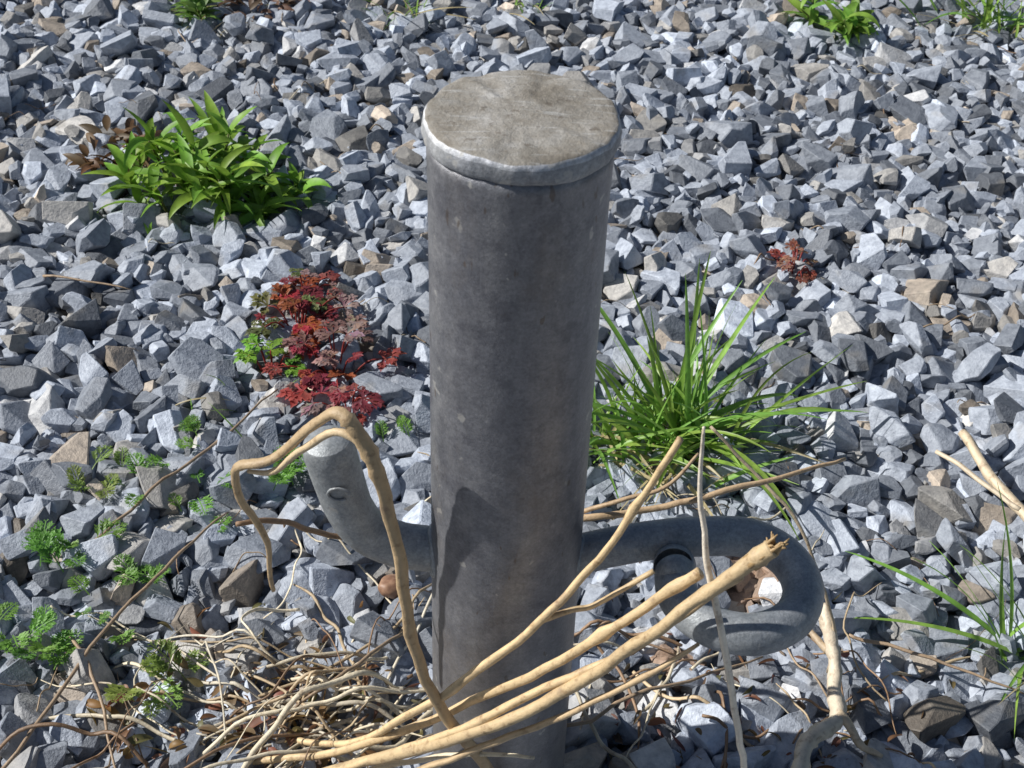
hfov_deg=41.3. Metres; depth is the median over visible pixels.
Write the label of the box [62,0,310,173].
withered leaves
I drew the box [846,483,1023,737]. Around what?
grass tuft
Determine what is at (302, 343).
red cranesbill
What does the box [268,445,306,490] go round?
feathery seedling
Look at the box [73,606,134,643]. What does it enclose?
feathery seedling
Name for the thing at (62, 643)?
feathery seedling
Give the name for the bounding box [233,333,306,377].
green cranesbill
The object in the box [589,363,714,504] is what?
grass tuft
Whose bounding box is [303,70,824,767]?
steel post
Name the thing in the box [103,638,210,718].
feathery seedling
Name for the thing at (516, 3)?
grass tuft
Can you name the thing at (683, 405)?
grass tuft
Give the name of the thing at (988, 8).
grass tuft
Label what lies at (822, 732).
dead root
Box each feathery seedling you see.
[0,601,56,653]
[11,604,83,668]
[22,517,127,594]
[66,445,130,498]
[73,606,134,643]
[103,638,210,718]
[109,452,169,506]
[112,553,170,585]
[168,467,246,532]
[174,414,201,449]
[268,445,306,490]
[374,415,413,440]
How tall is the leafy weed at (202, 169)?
0.125 m
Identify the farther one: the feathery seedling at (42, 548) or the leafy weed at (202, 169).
the leafy weed at (202, 169)
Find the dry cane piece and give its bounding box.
[935,430,1023,522]
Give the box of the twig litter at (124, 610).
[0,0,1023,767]
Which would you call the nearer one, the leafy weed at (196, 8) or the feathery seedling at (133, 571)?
the feathery seedling at (133, 571)
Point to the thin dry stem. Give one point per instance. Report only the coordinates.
(698, 497)
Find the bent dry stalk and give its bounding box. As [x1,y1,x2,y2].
[232,406,496,767]
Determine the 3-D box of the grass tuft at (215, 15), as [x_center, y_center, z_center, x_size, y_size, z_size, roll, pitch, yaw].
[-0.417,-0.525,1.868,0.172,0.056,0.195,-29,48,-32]
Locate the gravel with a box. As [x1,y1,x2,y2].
[0,0,1023,767]
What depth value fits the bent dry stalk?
0.72 m
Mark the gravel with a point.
(688, 194)
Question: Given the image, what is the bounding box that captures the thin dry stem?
[583,427,845,767]
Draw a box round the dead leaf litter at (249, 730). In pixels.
[64,562,955,767]
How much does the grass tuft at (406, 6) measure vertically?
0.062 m
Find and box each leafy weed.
[84,90,331,233]
[167,0,223,20]
[784,0,879,44]
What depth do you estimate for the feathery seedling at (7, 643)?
0.99 m
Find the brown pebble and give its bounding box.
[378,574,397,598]
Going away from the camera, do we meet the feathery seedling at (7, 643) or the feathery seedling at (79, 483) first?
the feathery seedling at (7, 643)
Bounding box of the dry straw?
[0,415,969,767]
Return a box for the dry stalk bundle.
[253,434,789,767]
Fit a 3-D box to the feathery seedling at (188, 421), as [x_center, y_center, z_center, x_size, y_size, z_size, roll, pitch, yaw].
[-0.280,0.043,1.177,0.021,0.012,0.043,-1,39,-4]
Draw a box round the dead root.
[791,606,880,767]
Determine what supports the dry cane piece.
on the gravel
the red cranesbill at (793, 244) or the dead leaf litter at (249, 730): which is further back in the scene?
the red cranesbill at (793, 244)
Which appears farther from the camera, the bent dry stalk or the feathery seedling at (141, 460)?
the feathery seedling at (141, 460)
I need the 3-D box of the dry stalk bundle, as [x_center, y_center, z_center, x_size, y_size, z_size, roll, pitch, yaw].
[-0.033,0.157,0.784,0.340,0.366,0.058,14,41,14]
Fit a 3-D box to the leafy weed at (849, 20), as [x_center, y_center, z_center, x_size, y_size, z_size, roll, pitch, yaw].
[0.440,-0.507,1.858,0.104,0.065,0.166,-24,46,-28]
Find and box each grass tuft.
[170,0,294,38]
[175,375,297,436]
[362,0,474,26]
[509,0,550,24]
[589,251,867,540]
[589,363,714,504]
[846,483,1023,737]
[899,0,1023,39]
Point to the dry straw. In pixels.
(292, 701)
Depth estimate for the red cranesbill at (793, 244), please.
1.41 m
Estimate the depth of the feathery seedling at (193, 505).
1.11 m
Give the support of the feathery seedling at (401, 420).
on the gravel
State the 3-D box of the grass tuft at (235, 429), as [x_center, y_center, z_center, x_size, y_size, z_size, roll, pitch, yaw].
[-0.246,0.015,1.212,0.117,0.040,0.054,-5,40,-8]
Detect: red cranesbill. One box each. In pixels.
[244,268,406,422]
[768,238,817,284]
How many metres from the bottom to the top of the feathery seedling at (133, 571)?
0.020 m
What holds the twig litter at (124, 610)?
on the gravel

